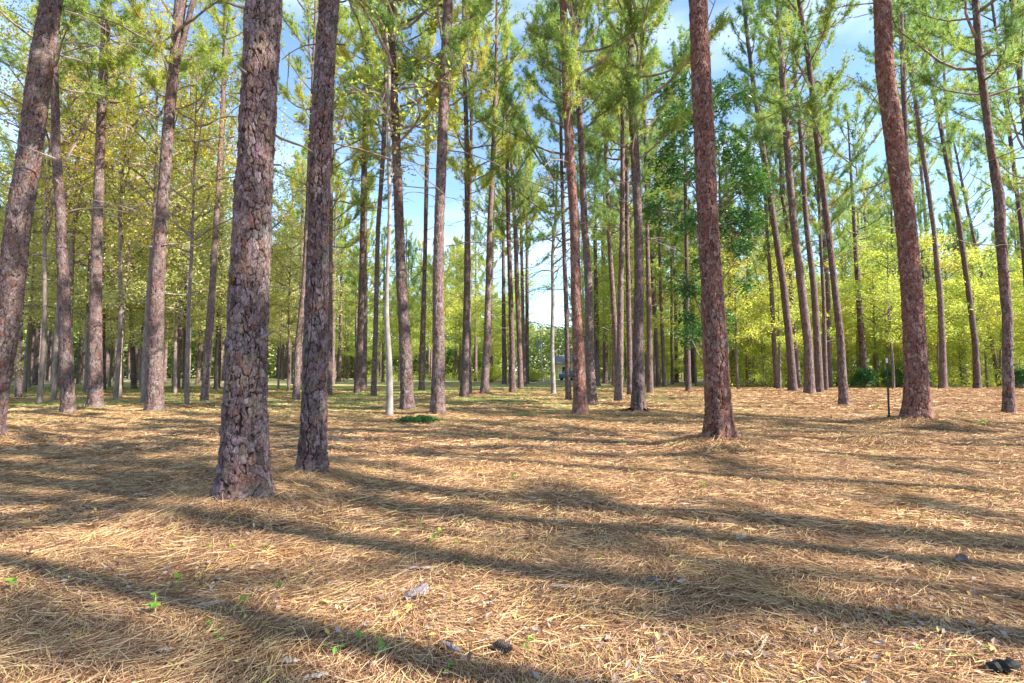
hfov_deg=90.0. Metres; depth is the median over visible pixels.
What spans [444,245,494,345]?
hardwood tree
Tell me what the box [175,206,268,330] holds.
hardwood tree
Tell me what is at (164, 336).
hardwood tree
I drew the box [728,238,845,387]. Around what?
hardwood tree
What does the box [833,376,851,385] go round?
shrub
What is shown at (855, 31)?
sky
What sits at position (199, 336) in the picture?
hardwood tree
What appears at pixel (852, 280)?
hardwood tree
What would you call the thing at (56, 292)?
pine tree
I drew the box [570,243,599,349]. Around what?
pine tree
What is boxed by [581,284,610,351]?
hardwood tree
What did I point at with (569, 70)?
pine tree
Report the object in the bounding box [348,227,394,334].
pine tree
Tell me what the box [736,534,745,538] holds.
wood chip
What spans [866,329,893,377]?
hardwood tree
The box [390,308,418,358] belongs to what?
hardwood tree
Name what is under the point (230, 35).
pine tree
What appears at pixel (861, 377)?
shrub
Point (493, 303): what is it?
pine tree
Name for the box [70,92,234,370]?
hardwood tree
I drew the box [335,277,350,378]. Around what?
pine tree
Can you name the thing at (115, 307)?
hardwood tree
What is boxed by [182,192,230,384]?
pine tree
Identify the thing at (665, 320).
hardwood tree
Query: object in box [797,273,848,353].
hardwood tree
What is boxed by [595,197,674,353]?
hardwood tree
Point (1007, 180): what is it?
pine tree
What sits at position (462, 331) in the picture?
hardwood tree
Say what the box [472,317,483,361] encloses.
hardwood tree
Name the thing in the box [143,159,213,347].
pine tree
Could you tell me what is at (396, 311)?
hardwood tree
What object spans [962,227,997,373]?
pine tree
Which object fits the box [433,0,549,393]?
pine tree
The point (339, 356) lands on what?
pine tree
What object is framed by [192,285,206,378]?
pine tree
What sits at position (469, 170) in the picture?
pine tree
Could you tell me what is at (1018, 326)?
hardwood tree
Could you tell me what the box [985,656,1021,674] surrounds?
charred branch
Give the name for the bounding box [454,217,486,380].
pine tree
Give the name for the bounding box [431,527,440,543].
seedling
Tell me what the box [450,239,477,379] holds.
pine tree
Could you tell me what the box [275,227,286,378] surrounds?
pine tree
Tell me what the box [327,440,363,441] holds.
fallen stick
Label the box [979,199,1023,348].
pine tree
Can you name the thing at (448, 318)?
hardwood tree
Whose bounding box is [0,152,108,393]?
hardwood tree
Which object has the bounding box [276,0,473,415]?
white barked tree
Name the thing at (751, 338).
forked tree
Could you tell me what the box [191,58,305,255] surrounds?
hardwood tree
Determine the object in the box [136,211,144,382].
pine tree
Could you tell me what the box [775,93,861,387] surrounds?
pine tree
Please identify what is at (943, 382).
pine tree
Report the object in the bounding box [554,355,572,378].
cream house
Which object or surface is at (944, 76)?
pine tree
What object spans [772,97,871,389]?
pine tree
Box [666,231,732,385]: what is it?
hardwood tree
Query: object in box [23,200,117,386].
hardwood tree
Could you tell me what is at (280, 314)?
hardwood tree
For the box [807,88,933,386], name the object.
pine tree
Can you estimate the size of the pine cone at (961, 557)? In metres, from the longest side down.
0.115 x 0.065 x 0.065 m
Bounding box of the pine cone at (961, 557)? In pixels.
[955,553,967,560]
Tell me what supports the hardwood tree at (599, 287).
on the ground at (450, 381)
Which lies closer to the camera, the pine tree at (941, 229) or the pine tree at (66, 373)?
the pine tree at (66, 373)
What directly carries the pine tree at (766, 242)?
on the ground at (450, 381)
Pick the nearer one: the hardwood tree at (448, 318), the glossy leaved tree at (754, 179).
the glossy leaved tree at (754, 179)
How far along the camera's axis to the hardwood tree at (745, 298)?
53.66 m
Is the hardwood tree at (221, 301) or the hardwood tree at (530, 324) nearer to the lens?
the hardwood tree at (221, 301)
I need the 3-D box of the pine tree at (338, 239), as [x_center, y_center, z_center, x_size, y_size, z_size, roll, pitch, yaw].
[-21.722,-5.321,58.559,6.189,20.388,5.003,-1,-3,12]
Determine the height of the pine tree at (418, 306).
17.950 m
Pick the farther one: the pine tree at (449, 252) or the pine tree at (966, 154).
the pine tree at (449, 252)
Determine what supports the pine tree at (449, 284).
on the ground at (450, 381)
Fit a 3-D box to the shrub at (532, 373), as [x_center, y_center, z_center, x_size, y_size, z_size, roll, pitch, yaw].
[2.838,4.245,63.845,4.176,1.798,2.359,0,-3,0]
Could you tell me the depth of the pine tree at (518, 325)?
40.15 m
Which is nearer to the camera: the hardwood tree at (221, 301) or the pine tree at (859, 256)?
the hardwood tree at (221, 301)
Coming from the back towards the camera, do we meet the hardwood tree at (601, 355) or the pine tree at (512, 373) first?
the hardwood tree at (601, 355)
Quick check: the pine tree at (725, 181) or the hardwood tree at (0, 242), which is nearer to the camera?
the hardwood tree at (0, 242)
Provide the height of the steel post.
1.830 m
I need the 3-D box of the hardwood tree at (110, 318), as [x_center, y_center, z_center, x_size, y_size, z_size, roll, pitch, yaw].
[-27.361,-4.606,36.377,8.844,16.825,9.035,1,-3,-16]
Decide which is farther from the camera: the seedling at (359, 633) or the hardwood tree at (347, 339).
the hardwood tree at (347, 339)
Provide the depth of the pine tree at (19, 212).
10.44 m
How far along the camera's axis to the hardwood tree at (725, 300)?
58.06 m
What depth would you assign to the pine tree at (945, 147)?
40.33 m
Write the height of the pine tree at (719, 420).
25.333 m
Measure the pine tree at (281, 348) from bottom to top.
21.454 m
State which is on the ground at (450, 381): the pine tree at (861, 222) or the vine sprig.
the pine tree at (861, 222)
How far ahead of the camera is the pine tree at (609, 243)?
31.32 m
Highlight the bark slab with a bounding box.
[403,583,429,599]
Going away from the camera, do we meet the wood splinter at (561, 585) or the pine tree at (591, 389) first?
the wood splinter at (561, 585)
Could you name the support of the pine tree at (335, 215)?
on the ground at (450, 381)
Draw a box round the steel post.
[886,358,890,417]
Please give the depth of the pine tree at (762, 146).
35.49 m
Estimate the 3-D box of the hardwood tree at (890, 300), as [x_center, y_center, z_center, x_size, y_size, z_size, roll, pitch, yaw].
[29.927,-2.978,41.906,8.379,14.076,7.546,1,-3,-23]
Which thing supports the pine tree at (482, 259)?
on the ground at (450, 381)
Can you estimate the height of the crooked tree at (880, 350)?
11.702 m
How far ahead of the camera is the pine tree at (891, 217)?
51.28 m
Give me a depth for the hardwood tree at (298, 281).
34.60 m
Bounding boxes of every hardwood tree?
[0,0,235,399]
[0,3,161,285]
[0,14,157,400]
[0,82,152,327]
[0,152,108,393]
[0,161,47,321]
[0,163,113,391]
[2,184,148,392]
[6,200,85,386]
[10,85,178,288]
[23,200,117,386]
[23,264,54,334]
[24,183,113,329]
[28,165,185,360]
[39,98,201,397]
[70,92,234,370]
[73,224,142,386]
[73,282,115,350]
[74,239,147,348]
[82,241,171,384]
[84,131,234,393]
[104,172,228,329]
[105,38,239,404]
[106,229,174,382]
[106,237,219,347]
[109,274,197,348]
[125,309,173,350]
[136,259,207,379]
[169,214,276,390]
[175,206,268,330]
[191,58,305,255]
[191,226,277,337]
[191,270,226,385]
[195,168,306,333]
[217,236,300,341]
[222,257,297,347]
[268,264,302,388]
[269,211,334,390]
[270,217,373,348]
[282,237,354,339]
[335,291,367,352]
[335,296,373,380]
[342,309,372,356]
[353,316,372,360]
[367,284,419,358]
[367,319,393,377]
[369,279,431,354]
[370,280,418,363]
[371,263,421,380]
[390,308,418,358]
[392,303,420,354]
[406,257,458,377]
[413,275,462,350]
[425,241,500,382]
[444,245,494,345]
[445,298,482,352]
[452,295,483,355]
[471,288,514,356]
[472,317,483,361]
[480,323,501,364]
[483,271,536,347]
[490,288,521,382]
[493,295,516,371]
[494,269,556,346]
[569,215,655,384]
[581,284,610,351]
[582,218,673,338]
[582,228,652,386]
[584,327,611,379]
[591,269,617,381]
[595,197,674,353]
[600,346,626,378]
[601,250,626,380]
[602,257,679,344]
[608,266,673,347]
[623,276,674,383]
[624,217,697,385]
[645,338,684,380]
[658,301,681,356]
[659,337,684,382]
[664,307,683,379]
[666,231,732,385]
[672,245,747,349]
[676,321,702,376]
[694,227,783,388]
[696,267,745,351]
[696,346,702,378]
[725,302,754,379]
[726,267,777,383]
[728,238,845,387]
[729,287,800,386]
[733,272,810,385]
[737,329,760,374]
[747,286,832,386]
[781,340,803,376]
[795,291,833,361]
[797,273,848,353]
[800,300,853,361]
[801,311,854,377]
[808,279,855,352]
[819,242,901,385]
[827,221,936,387]
[831,279,883,369]
[831,292,882,377]
[832,310,868,378]
[852,288,894,356]
[860,272,900,377]
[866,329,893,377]
[873,227,1000,382]
[873,300,937,374]
[878,322,902,368]
[900,282,961,386]
[900,313,971,380]
[901,311,953,375]
[924,277,956,379]
[925,277,1001,384]
[931,239,1023,351]
[933,274,1023,386]
[933,304,985,381]
[956,254,1023,374]
[956,307,989,372]
[969,295,1023,371]
[983,256,1023,349]
[985,250,1023,349]
[994,277,1023,353]
[1012,287,1023,354]
[1012,288,1023,343]
[1014,333,1023,370]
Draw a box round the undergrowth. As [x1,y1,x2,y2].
[367,358,1023,386]
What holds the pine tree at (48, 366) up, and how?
on the ground at (450, 381)
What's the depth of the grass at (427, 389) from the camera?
27.43 m
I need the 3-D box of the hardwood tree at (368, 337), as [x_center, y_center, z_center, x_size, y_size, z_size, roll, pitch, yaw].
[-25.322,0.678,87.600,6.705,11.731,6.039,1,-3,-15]
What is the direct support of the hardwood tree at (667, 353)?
on the ground at (450, 381)
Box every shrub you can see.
[472,362,507,381]
[529,368,548,381]
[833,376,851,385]
[848,365,880,387]
[875,362,902,386]
[1014,364,1023,387]
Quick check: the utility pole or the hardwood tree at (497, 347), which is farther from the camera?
the hardwood tree at (497, 347)
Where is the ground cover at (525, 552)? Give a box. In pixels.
[1,410,1016,665]
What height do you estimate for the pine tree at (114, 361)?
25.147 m
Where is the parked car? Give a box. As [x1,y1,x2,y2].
[559,370,572,379]
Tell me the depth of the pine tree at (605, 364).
55.74 m
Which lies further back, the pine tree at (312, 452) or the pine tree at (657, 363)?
the pine tree at (657, 363)
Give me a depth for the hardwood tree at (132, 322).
35.76 m
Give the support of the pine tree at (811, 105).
on the ground at (450, 381)
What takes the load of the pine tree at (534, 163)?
on the ground at (450, 381)
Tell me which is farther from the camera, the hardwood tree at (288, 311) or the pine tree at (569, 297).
the pine tree at (569, 297)
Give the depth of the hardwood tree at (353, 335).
88.62 m
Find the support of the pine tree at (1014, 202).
on the ground at (450, 381)
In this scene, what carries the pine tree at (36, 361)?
on the ground at (450, 381)
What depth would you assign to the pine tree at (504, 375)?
52.08 m
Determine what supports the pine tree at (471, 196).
on the ground at (450, 381)
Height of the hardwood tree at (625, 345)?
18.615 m
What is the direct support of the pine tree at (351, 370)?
on the ground at (450, 381)
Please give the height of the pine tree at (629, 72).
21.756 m
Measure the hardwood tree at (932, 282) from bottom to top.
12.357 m
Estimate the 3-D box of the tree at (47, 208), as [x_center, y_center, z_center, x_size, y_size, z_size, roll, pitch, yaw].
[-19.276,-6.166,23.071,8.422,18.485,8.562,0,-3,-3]
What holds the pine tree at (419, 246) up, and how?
on the ground at (450, 381)
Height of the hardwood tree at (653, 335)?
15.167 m
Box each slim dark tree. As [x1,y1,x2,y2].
[734,208,790,384]
[830,203,876,369]
[839,169,893,374]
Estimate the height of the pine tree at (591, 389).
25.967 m
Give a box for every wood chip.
[157,646,173,652]
[281,657,299,662]
[302,671,327,677]
[646,576,659,580]
[676,578,686,583]
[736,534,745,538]
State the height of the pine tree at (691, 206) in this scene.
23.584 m
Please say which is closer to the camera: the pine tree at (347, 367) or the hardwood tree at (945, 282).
the hardwood tree at (945, 282)
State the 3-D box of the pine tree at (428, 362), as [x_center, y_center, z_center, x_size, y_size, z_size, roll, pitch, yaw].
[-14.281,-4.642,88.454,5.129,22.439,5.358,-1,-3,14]
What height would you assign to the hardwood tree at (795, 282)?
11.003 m
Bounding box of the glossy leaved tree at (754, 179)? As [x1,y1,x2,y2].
[641,44,784,402]
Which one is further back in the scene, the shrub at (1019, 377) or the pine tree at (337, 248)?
the pine tree at (337, 248)
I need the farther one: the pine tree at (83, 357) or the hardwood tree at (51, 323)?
the pine tree at (83, 357)
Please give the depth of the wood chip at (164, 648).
2.60 m
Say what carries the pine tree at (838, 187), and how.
on the ground at (450, 381)
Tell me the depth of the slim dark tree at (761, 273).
48.78 m
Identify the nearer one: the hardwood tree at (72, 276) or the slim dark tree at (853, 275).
the hardwood tree at (72, 276)
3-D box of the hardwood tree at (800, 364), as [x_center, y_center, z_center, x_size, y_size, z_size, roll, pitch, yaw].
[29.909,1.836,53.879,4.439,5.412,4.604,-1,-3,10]
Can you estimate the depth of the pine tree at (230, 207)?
50.34 m
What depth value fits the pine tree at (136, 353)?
60.93 m
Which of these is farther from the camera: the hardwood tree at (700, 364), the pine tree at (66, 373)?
the hardwood tree at (700, 364)
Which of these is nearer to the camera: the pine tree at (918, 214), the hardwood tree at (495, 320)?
the pine tree at (918, 214)
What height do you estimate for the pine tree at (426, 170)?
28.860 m
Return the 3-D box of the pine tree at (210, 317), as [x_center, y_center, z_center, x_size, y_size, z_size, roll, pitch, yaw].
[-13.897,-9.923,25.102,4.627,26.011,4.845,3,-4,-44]
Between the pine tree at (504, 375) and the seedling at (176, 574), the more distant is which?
the pine tree at (504, 375)
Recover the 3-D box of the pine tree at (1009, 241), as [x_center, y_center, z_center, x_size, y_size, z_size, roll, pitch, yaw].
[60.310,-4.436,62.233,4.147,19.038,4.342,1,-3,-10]
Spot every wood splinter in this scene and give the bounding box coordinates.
[407,566,437,568]
[550,584,587,588]
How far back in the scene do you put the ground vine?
14.01 m
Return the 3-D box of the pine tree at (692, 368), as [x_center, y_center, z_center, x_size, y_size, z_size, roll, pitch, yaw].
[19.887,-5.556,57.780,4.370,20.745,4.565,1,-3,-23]
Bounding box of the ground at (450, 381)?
[0,371,1023,682]
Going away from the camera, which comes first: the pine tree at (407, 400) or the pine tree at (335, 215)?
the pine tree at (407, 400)
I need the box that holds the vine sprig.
[11,337,22,381]
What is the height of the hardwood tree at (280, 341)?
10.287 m
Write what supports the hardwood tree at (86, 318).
on the ground at (450, 381)
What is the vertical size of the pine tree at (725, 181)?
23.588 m
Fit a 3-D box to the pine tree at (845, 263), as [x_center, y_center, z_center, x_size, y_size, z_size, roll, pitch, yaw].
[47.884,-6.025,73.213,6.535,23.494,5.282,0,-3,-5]
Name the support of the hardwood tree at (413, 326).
on the ground at (450, 381)
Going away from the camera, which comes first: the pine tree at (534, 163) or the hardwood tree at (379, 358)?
the pine tree at (534, 163)
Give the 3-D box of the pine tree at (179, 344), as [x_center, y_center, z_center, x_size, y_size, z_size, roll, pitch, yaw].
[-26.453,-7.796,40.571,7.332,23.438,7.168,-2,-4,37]
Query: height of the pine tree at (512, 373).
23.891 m
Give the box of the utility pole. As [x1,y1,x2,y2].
[534,326,549,380]
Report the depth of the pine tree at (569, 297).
86.03 m
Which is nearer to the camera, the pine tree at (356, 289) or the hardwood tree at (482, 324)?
the hardwood tree at (482, 324)
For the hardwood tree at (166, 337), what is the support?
on the ground at (450, 381)
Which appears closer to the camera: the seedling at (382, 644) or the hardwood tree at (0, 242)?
the seedling at (382, 644)
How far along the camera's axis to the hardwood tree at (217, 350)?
36.02 m
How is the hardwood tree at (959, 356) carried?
on the ground at (450, 381)
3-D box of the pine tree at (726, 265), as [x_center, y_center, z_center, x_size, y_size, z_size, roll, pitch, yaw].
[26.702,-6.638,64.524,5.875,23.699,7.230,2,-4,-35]
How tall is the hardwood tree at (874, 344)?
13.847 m
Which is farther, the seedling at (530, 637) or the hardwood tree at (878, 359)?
the hardwood tree at (878, 359)
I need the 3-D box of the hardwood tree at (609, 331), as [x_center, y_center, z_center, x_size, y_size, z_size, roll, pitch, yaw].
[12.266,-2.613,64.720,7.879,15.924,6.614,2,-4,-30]
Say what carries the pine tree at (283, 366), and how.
on the ground at (450, 381)
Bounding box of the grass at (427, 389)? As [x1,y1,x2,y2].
[9,386,1023,439]
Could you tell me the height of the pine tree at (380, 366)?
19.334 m
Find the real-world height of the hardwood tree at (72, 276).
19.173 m
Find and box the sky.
[0,0,1023,370]
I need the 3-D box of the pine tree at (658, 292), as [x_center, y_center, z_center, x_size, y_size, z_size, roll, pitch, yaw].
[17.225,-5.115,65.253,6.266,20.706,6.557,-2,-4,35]
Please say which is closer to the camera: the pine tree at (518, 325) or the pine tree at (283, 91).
the pine tree at (283, 91)
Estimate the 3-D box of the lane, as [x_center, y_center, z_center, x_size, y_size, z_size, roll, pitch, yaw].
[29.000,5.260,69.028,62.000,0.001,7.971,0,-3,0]
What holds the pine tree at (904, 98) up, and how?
on the ground at (450, 381)
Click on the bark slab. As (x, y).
(422, 588)
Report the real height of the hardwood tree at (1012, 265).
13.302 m
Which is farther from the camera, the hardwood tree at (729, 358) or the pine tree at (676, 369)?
the pine tree at (676, 369)
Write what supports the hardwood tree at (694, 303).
on the ground at (450, 381)
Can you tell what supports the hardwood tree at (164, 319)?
on the ground at (450, 381)
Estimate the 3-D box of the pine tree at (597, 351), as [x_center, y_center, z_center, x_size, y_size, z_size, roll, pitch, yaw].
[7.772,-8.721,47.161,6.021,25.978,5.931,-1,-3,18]
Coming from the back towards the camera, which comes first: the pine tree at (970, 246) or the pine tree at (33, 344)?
the pine tree at (970, 246)
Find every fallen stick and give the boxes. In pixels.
[186,599,225,607]
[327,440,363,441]
[440,640,460,652]
[756,632,768,655]
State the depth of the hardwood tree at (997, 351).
57.57 m
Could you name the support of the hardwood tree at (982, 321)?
on the ground at (450, 381)
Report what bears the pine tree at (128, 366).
on the ground at (450, 381)
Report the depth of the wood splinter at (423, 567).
3.75 m
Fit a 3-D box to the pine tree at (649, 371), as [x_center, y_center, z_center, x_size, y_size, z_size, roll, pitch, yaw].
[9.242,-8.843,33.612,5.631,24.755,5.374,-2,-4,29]
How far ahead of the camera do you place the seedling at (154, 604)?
2.99 m
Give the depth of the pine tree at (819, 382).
34.13 m
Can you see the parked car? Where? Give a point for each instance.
(561, 375)
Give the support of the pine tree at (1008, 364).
on the ground at (450, 381)
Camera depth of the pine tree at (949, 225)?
51.40 m
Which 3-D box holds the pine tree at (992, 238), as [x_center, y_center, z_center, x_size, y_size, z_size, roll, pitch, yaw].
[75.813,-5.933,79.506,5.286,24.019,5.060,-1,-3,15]
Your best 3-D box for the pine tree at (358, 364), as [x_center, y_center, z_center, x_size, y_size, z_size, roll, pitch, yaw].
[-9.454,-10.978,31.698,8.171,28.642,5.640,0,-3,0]
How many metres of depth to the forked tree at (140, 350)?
38.40 m
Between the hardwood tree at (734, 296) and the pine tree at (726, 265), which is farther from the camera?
the pine tree at (726, 265)
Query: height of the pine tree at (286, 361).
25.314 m
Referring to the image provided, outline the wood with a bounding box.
[22,256,1023,377]
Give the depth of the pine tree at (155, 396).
17.44 m
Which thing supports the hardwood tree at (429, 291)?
on the ground at (450, 381)
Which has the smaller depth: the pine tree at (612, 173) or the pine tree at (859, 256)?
the pine tree at (612, 173)
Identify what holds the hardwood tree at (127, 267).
on the ground at (450, 381)
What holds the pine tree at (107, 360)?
on the ground at (450, 381)
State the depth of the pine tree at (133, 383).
38.58 m
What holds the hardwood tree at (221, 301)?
on the ground at (450, 381)
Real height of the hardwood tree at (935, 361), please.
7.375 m
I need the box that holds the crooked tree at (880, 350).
[856,263,902,384]
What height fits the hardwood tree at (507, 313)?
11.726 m
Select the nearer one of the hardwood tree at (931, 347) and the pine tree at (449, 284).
the hardwood tree at (931, 347)
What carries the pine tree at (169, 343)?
on the ground at (450, 381)
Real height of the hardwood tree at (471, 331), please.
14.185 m
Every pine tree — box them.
[0,0,147,412]
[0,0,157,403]
[0,0,170,436]
[0,2,86,397]
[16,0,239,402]
[23,204,55,384]
[24,0,178,406]
[28,294,55,380]
[31,241,36,380]
[32,154,85,382]
[38,302,41,375]
[40,147,84,385]
[50,207,55,381]
[61,0,244,411]
[71,76,172,389]
[75,210,107,383]
[76,264,85,380]
[78,66,147,389]
[85,78,178,388]
[106,184,116,383]
[108,201,117,381]
[113,214,147,377]
[124,340,129,378]
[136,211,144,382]
[141,109,233,388]
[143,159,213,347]
[151,52,234,388]
[159,16,243,388]
[164,321,168,380]
[166,266,199,382]
[178,145,233,307]
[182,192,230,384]
[183,0,243,400]
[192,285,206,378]
[208,0,341,502]
[217,231,230,380]
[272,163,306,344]
[272,164,305,383]
[273,0,374,399]
[273,3,382,394]
[273,229,288,379]
[274,239,296,378]
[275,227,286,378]
[277,256,285,378]
[281,0,369,475]
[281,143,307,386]
[301,0,417,392]
[312,0,436,395]
[332,158,355,384]
[333,197,348,276]
[333,199,359,381]
[333,210,349,329]
[335,61,404,389]
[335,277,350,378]
[336,0,483,409]
[336,246,373,378]
[337,274,350,372]
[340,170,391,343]
[343,249,368,379]
[343,269,357,377]
[344,245,374,338]
[346,270,370,347]
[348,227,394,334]
[364,0,508,414]
[367,224,396,381]
[368,262,383,377]
[385,215,418,284]
[389,285,397,337]
[390,0,461,390]
[393,238,428,364]
[409,239,430,372]
[412,260,432,379]
[416,253,432,378]
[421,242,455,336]
[424,0,527,397]
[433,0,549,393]
[444,232,463,378]
[444,240,462,361]
[449,1,507,393]
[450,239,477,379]
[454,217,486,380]
[461,22,545,391]
[462,168,506,381]
[466,0,653,399]
[473,257,501,313]
[478,99,547,388]
[478,281,499,321]
[479,137,532,384]
[486,113,566,385]
[505,136,543,383]
[514,0,670,413]
[528,0,634,404]
[543,20,689,394]
[565,112,619,385]
[567,276,584,322]
[568,232,600,370]
[569,243,600,323]
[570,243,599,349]
[572,0,661,400]
[574,18,666,389]
[583,0,736,411]
[584,76,619,382]
[611,32,691,392]
[625,117,692,386]
[640,24,739,390]
[640,132,696,386]
[644,227,669,374]
[657,171,699,383]
[661,152,691,384]
[662,187,683,381]
[662,203,696,366]
[663,256,681,378]
[667,201,698,382]
[680,122,744,293]
[688,0,770,440]
[689,153,753,384]
[717,114,784,385]
[719,0,802,390]
[722,218,740,356]
[729,0,854,392]
[739,112,830,388]
[741,0,886,404]
[742,135,835,367]
[749,0,838,391]
[750,162,808,383]
[760,71,807,387]
[764,188,813,276]
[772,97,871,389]
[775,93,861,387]
[779,196,818,366]
[801,0,934,418]
[806,175,888,372]
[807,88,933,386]
[813,245,831,297]
[816,230,863,333]
[834,195,890,368]
[837,223,895,296]
[852,0,965,199]
[854,1,957,388]
[856,154,945,356]
[869,166,923,365]
[874,216,897,297]
[892,0,1023,412]
[905,0,986,388]
[906,0,1023,315]
[907,104,938,373]
[910,0,973,370]
[914,188,942,307]
[924,188,989,384]
[924,241,944,366]
[925,213,971,364]
[928,0,1023,284]
[933,117,1001,385]
[942,218,995,373]
[951,219,992,259]
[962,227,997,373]
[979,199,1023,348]
[983,229,1020,333]
[986,229,1017,290]
[989,198,1023,361]
[1006,164,1023,240]
[1006,182,1023,288]
[1008,224,1021,271]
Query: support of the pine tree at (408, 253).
on the ground at (450, 381)
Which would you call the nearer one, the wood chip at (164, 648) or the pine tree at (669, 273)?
the wood chip at (164, 648)
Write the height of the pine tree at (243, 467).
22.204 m
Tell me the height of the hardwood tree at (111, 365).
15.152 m
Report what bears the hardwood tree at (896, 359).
on the ground at (450, 381)
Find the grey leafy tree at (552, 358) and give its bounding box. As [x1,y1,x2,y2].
[502,143,610,393]
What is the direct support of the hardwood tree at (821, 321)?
on the ground at (450, 381)
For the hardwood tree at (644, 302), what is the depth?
57.01 m
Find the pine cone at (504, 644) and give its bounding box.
[492,639,512,652]
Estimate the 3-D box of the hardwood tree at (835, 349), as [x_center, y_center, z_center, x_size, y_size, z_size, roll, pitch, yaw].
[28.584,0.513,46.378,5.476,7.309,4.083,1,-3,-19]
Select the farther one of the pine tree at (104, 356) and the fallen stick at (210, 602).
the pine tree at (104, 356)
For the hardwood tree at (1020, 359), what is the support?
on the ground at (450, 381)
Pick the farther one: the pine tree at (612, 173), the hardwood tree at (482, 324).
the hardwood tree at (482, 324)
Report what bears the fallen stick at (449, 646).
on the ground at (450, 381)
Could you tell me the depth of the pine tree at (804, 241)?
76.66 m
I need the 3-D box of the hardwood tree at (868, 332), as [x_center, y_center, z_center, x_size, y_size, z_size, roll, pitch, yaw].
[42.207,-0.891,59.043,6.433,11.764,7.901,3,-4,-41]
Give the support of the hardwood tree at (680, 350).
on the ground at (450, 381)
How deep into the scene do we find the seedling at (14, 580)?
3.28 m
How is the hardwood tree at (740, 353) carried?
on the ground at (450, 381)
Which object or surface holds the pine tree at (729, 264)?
on the ground at (450, 381)
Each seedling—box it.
[4,577,18,589]
[147,592,160,616]
[174,573,183,589]
[212,630,223,641]
[240,593,253,609]
[356,630,362,644]
[372,636,385,654]
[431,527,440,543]
[443,661,453,674]
[522,635,533,659]
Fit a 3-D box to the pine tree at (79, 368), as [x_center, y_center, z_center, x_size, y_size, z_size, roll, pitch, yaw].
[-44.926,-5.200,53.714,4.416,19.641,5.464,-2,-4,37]
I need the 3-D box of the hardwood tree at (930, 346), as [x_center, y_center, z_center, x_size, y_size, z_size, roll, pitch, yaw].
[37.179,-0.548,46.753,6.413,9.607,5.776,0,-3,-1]
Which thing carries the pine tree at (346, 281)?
on the ground at (450, 381)
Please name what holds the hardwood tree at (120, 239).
on the ground at (450, 381)
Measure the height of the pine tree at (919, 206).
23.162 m
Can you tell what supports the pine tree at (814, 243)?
on the ground at (450, 381)
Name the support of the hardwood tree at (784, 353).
on the ground at (450, 381)
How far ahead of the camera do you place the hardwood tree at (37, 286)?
37.95 m
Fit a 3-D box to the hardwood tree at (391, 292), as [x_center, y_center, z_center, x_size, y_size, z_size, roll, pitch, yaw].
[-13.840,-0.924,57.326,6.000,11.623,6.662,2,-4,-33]
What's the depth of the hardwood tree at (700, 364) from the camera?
75.13 m
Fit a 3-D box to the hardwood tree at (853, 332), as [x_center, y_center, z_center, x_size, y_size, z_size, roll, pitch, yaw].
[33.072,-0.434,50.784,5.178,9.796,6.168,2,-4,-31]
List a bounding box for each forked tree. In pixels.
[83,159,202,388]
[734,280,769,384]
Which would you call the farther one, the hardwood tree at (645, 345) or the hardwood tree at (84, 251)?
the hardwood tree at (645, 345)
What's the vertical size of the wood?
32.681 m
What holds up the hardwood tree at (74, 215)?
on the ground at (450, 381)
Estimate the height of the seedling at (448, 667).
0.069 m
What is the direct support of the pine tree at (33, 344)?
on the ground at (450, 381)
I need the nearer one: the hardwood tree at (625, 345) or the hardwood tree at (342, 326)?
the hardwood tree at (625, 345)
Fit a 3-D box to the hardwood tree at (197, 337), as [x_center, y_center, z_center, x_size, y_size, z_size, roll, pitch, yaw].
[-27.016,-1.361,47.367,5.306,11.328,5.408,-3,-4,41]
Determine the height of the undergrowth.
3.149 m
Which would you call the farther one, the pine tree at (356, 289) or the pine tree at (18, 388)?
the pine tree at (356, 289)
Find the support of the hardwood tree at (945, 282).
on the ground at (450, 381)
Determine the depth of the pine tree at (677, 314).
85.71 m
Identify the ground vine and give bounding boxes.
[394,414,444,422]
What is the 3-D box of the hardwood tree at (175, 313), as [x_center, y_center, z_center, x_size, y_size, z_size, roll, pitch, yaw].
[-19.837,-4.696,30.734,9.409,16.315,8.742,-1,-3,21]
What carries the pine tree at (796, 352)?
on the ground at (450, 381)
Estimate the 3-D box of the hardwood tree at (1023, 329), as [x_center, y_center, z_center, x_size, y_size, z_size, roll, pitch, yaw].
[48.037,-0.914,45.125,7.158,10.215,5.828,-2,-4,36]
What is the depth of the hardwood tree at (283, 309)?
44.94 m
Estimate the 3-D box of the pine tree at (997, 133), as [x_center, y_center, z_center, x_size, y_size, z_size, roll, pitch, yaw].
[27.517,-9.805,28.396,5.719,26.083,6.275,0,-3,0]
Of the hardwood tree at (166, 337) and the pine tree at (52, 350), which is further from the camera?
the pine tree at (52, 350)
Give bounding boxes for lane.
[498,380,955,380]
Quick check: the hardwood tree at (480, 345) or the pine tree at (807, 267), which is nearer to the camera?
the pine tree at (807, 267)

